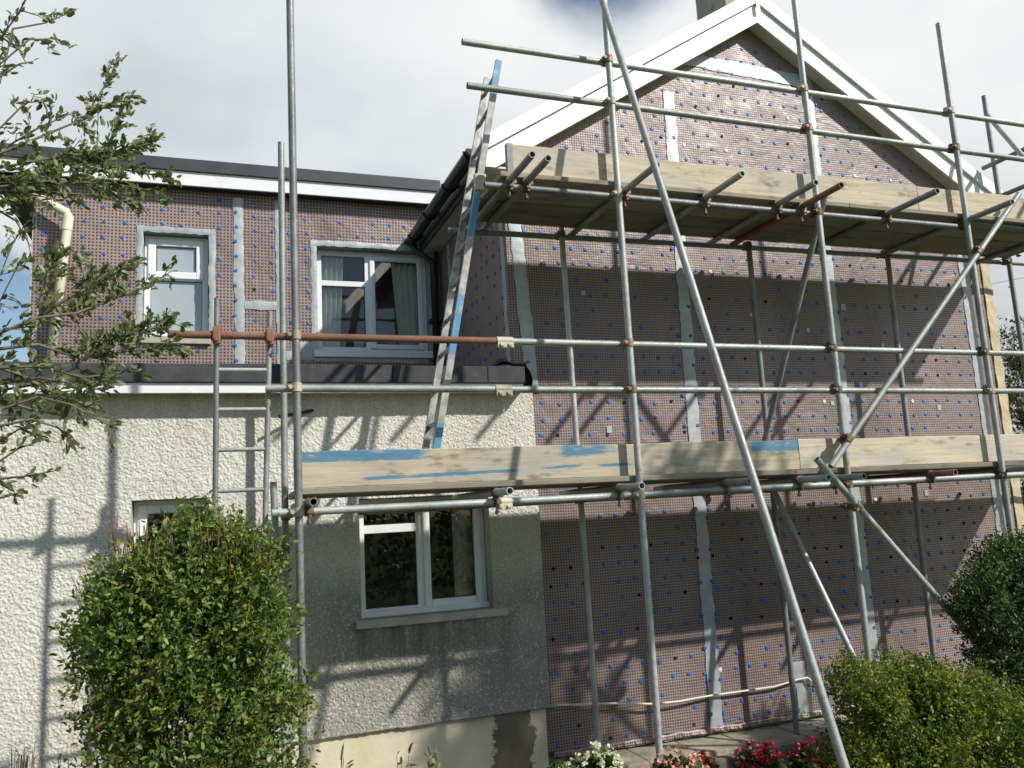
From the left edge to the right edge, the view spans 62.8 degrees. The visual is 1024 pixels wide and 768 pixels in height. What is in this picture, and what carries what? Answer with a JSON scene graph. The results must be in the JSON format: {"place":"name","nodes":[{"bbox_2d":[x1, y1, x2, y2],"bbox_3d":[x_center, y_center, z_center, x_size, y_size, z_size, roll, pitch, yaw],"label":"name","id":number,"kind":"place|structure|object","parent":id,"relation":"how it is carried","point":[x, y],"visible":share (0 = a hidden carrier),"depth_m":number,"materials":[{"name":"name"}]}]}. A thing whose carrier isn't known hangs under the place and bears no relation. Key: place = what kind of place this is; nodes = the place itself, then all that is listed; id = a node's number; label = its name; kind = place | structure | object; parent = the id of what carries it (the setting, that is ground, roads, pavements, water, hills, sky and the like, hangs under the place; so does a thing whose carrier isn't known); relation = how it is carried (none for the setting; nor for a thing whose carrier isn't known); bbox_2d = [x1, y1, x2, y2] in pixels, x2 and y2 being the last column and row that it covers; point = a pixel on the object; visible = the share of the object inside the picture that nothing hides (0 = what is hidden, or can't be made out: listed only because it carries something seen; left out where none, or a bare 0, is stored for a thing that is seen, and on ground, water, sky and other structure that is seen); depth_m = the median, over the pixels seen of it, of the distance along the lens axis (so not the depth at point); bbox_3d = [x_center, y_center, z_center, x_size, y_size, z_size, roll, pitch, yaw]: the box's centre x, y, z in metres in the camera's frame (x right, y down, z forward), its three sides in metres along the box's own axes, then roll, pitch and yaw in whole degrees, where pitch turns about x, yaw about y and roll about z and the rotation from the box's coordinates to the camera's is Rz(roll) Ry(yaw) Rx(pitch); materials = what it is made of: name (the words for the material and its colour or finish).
{"place":"outdoors","nodes":[
{"label":"outdoors","id":0,"kind":"place"},
{"bbox_2d":[0,0,1023,486],"label":"sky","id":1,"kind":"structure","parent":0,"point":[380,85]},
{"bbox_2d":[569,692,1020,767],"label":"stone path","id":2,"kind":"structure","parent":0,"point":[722,744],"depth_m":6.58,"materials":[{"name":"grey stone"}]},
{"bbox_2d":[1020,478,1023,506],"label":"garden hedge","id":3,"kind":"object","parent":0,"point":[1022,487],"visible":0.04,"depth_m":17.49,"materials":[{"name":"green plant"}]},
{"label":"lawn","id":4,"kind":"structure","parent":0,"visible":0},
{"bbox_2d":[0,0,195,504],"bbox_3d":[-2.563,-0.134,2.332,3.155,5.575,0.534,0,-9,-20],"label":"willow tree","id":5,"kind":"object","parent":4,"relation":"on","point":[27,180],"visible":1,"depth_m":2.80,"materials":[{"name":"green plant"}]},
{"bbox_2d":[0,0,1023,767],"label":"house","id":6,"kind":"structure","parent":4,"relation":"on","point":[456,638],"depth_m":7.12,"materials":[{"name":"concrete"}]},
{"bbox_2d":[134,499,207,548],"bbox_3d":[-2.334,1.173,5.745,0.477,0.747,0.083,0,-9,-20],"label":"window","id":7,"kind":"structure","parent":6,"relation":"in","point":[142,509],"depth_m":5.72,"materials":[{"name":"white plastic"}]},
{"bbox_2d":[141,235,210,344],"bbox_3d":[-3.198,-0.896,8.003,0.610,1.081,0.210,0,-9,-20],"label":"window","id":8,"kind":"structure","parent":6,"relation":"in","point":[188,296],"depth_m":8.07,"materials":[{"name":"white plastic"}]},
{"bbox_2d":[314,250,432,358],"bbox_3d":[-1.446,-0.814,8.644,1.200,1.150,0.273,0,-9,-20],"label":"window","id":9,"kind":"structure","parent":6,"relation":"in","point":[408,271],"depth_m":8.67,"materials":[{"name":"white plastic"}]},
{"bbox_2d":[355,496,507,629],"bbox_3d":[-0.621,1.296,6.247,1.130,0.906,0.250,0,-9,-20],"label":"window","id":10,"kind":"structure","parent":6,"relation":"in","point":[420,526],"depth_m":6.26,"materials":[{"name":"white plastic"}]},
{"bbox_2d":[550,677,813,705],"bbox_3d":[1.428,2.491,6.700,2.417,0.157,0.057,0,-9,-20],"label":"cable","id":11,"kind":"object","parent":6,"relation":"attached to","point":[666,702],"visible":0.82,"depth_m":6.65,"materials":[{"name":"grey plastic"}]},
{"bbox_2d":[713,706,1019,767],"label":"kerb","id":12,"kind":"structure","parent":4,"relation":"on","point":[722,761],"depth_m":6.46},
{"bbox_2d":[997,286,1023,433],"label":"garden tree","id":13,"kind":"object","parent":4,"relation":"on","point":[1013,364],"visible":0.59,"depth_m":21.86,"materials":[{"name":"green plant"}]},
{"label":"flower bed","id":14,"kind":"structure","parent":0,"visible":0},
{"bbox_2d":[8,741,41,767],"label":"weed","id":15,"kind":"object","parent":14,"relation":"on","point":[22,762],"visible":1,"depth_m":3.67,"materials":[{"name":"green plant"}]},
{"bbox_2d":[57,752,68,767],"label":"weed","id":16,"kind":"object","parent":14,"relation":"on","point":[64,759],"visible":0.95,"depth_m":3.81,"materials":[{"name":"green plant"}]},
{"bbox_2d":[47,487,325,767],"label":"privet bush","id":17,"kind":"object","parent":14,"relation":"on","point":[213,581],"visible":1,"depth_m":3.89,"materials":[{"name":"green plant"}]},
{"bbox_2d":[340,743,353,767],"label":"weed","id":18,"kind":"object","parent":14,"relation":"on","point":[342,764],"visible":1,"depth_m":4.61,"materials":[{"name":"green plant"}]},
{"bbox_2d":[396,742,415,767],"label":"weed","id":19,"kind":"object","parent":14,"relation":"on","point":[401,760],"visible":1,"depth_m":4.59,"materials":[{"name":"green plant"}]},
{"bbox_2d":[423,746,439,767],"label":"weed","id":20,"kind":"object","parent":14,"relation":"on","point":[430,759],"visible":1,"depth_m":4.75,"materials":[{"name":"green plant"}]},
{"bbox_2d":[547,760,565,767],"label":"begonia","id":21,"kind":"object","parent":14,"relation":"on","point":[558,762],"visible":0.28,"depth_m":5.07,"materials":[{"name":"green plant"}]},
{"bbox_2d":[553,761,580,767],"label":"begonia","id":22,"kind":"object","parent":14,"relation":"on","point":[567,764],"visible":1,"depth_m":4.89,"materials":[{"name":"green plant"}]},
{"bbox_2d":[167,0,1023,767],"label":"scaffold","id":23,"kind":"object","parent":14,"relation":"on","point":[309,508],"visible":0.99,"depth_m":6.02,"materials":[{"name":"metal"}]},
{"bbox_2d":[212,298,272,758],"bbox_3d":[-1.518,1.199,4.726,0.355,3.453,0.032,0,-9,-20],"label":"steel ladder","id":24,"kind":"object","parent":23,"relation":"attached to","point":[264,489],"visible":0.5,"depth_m":4.86,"materials":[{"name":"silver metal"}]},
{"bbox_2d":[289,481,702,499],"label":"deck board","id":25,"kind":"object","parent":23,"relation":"on","point":[476,491],"visible":0.19,"depth_m":5.98,"materials":[{"name":"brown wood"}]},
{"bbox_2d":[290,479,719,498],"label":"deck board","id":26,"kind":"object","parent":23,"relation":"on","point":[291,496],"visible":0.3,"depth_m":5.75,"materials":[{"name":"brown wood"}]},
{"bbox_2d":[422,59,501,448],"bbox_3d":[-0.355,-0.844,5.893,0.689,3.088,0.383,0,-9,-20],"label":"leaning ladder","id":27,"kind":"object","parent":26,"relation":"on","point":[477,180],"visible":0.85,"depth_m":5.88,"materials":[{"name":"silver metal"}]},
{"bbox_2d":[293,476,772,496],"bbox_3d":[0.292,0.681,5.752,3.473,0.038,0.215,0,-9,-20],"label":"deck board","id":28,"kind":"object","parent":23,"relation":"on","point":[512,487],"visible":0.23,"depth_m":5.62,"materials":[{"name":"brown wood"}]},
{"bbox_2d":[303,469,794,495],"bbox_3d":[0.369,0.646,5.545,3.466,0.038,0.215,0,-9,-20],"label":"deck board","id":29,"kind":"object","parent":23,"relation":"on","point":[475,485],"visible":0.93,"depth_m":5.35,"materials":[{"name":"brown wood"}]},
{"bbox_2d":[293,440,799,487],"bbox_3d":[0.402,0.512,5.536,3.581,0.222,0.038,0,-9,-20],"label":"toe board","id":30,"kind":"object","parent":29,"relation":"on","point":[338,468],"visible":0.81,"depth_m":5.41,"materials":[{"name":"beige wood"}]},
{"bbox_2d":[467,208,793,242],"bbox_3d":[1.027,-1.288,6.834,2.907,0.038,0.215,0,-9,-20],"label":"deck board","id":31,"kind":"object","parent":23,"relation":"on","point":[554,221],"visible":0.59,"depth_m":6.76,"materials":[{"name":"brown wood"}]},
{"bbox_2d":[470,197,810,233],"bbox_3d":[1.098,-1.326,6.626,2.914,0.038,0.215,0,-9,-20],"label":"deck board","id":32,"kind":"object","parent":23,"relation":"on","point":[607,214],"visible":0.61,"depth_m":6.56,"materials":[{"name":"brown wood"}]},
{"bbox_2d":[481,189,826,224],"bbox_3d":[1.179,-1.362,6.419,2.900,0.038,0.215,0,-9,-20],"label":"deck board","id":33,"kind":"object","parent":23,"relation":"on","point":[541,198],"visible":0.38,"depth_m":6.34,"materials":[{"name":"brown wood"}]},
{"bbox_2d":[492,171,848,212],"bbox_3d":[1.256,-1.394,6.212,2.896,0.038,0.215,0,-9,-20],"label":"deck board","id":34,"kind":"object","parent":23,"relation":"on","point":[645,190],"visible":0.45,"depth_m":6.08,"materials":[{"name":"brown wood"}]},
{"bbox_2d":[505,143,918,208],"bbox_3d":[1.652,-1.531,6.333,3.590,0.230,0.041,0,-9,-20],"label":"toe board","id":35,"kind":"object","parent":34,"relation":"on","point":[579,164],"visible":0.64,"depth_m":6.23,"materials":[{"name":"wood"}]},
{"bbox_2d":[758,469,966,479],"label":"deck board","id":36,"kind":"object","parent":23,"relation":"on","point":[866,474],"visible":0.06,"depth_m":7.18,"materials":[{"name":"brown wood"}]},
{"bbox_2d":[762,468,979,477],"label":"deck board","id":37,"kind":"object","parent":23,"relation":"on","point":[869,473],"visible":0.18,"depth_m":6.99,"materials":[{"name":"brown wood"}]},
{"bbox_2d":[773,467,992,476],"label":"deck board","id":38,"kind":"object","parent":23,"relation":"on","point":[876,472],"visible":0.04,"depth_m":6.84,"materials":[{"name":"brown wood"}]},
{"bbox_2d":[781,234,1022,257],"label":"deck board","id":39,"kind":"object","parent":23,"relation":"on","point":[861,243],"visible":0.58,"depth_m":7.71,"materials":[{"name":"brown wood"}]},
{"bbox_2d":[785,461,1023,475],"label":"deck board","id":40,"kind":"object","parent":23,"relation":"on","point":[798,472],"visible":0.8,"depth_m":6.40,"materials":[{"name":"brown wood"}]},
{"bbox_2d":[795,434,1023,468],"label":"toe board","id":41,"kind":"object","parent":40,"relation":"on","point":[896,451],"visible":0.79,"depth_m":6.48,"materials":[{"name":"beige wood"}]},
{"bbox_2d":[796,225,1023,251],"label":"deck board","id":42,"kind":"object","parent":23,"relation":"on","point":[907,237],"visible":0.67,"depth_m":7.48,"materials":[{"name":"brown wood"}]},
{"bbox_2d":[813,218,1023,241],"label":"deck board","id":43,"kind":"object","parent":23,"relation":"on","point":[979,234],"visible":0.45,"depth_m":7.28,"materials":[{"name":"brown wood"}]},
{"bbox_2d":[839,203,1023,232],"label":"deck board","id":44,"kind":"object","parent":23,"relation":"on","point":[906,213],"visible":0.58,"depth_m":6.91,"materials":[{"name":"brown wood"}]},
{"bbox_2d":[916,186,1023,218],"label":"toe board","id":45,"kind":"object","parent":44,"relation":"on","point":[944,200],"visible":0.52,"depth_m":7.11,"materials":[{"name":"beige wood"}]},
{"bbox_2d":[569,740,628,767],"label":"begonia","id":46,"kind":"object","parent":14,"relation":"on","point":[604,758],"visible":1,"depth_m":5.03,"materials":[{"name":"white plant"}]},
{"bbox_2d":[646,743,709,767],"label":"begonia","id":47,"kind":"object","parent":14,"relation":"on","point":[682,760],"visible":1,"depth_m":5.22,"materials":[{"name":"pink plant"}]},
{"bbox_2d":[689,749,719,767],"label":"begonia","id":48,"kind":"object","parent":14,"relation":"on","point":[711,762],"visible":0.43,"depth_m":5.52,"materials":[{"name":"red plant"}]},
{"bbox_2d":[728,760,755,767],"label":"begonia","id":49,"kind":"object","parent":14,"relation":"in","point":[743,765],"visible":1,"depth_m":5.04,"materials":[{"name":"red plant"}]},
{"bbox_2d":[728,740,785,767],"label":"begonia","id":50,"kind":"object","parent":14,"relation":"on","point":[763,756],"visible":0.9,"depth_m":5.39,"materials":[{"name":"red plant"}]},
{"bbox_2d":[787,736,838,767],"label":"begonia","id":51,"kind":"object","parent":14,"relation":"on","point":[801,749],"visible":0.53,"depth_m":5.53,"materials":[{"name":"red plant"}]},
{"bbox_2d":[795,634,1023,767],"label":"golden bush","id":52,"kind":"object","parent":14,"relation":"on","point":[886,728],"visible":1,"depth_m":4.55,"materials":[{"name":"green plant"}]},
{"bbox_2d":[937,523,1023,767],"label":"dark shrub","id":53,"kind":"object","parent":14,"relation":"on","point":[991,610],"visible":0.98,"depth_m":5.77,"materials":[{"name":"green plant"}]}
]}

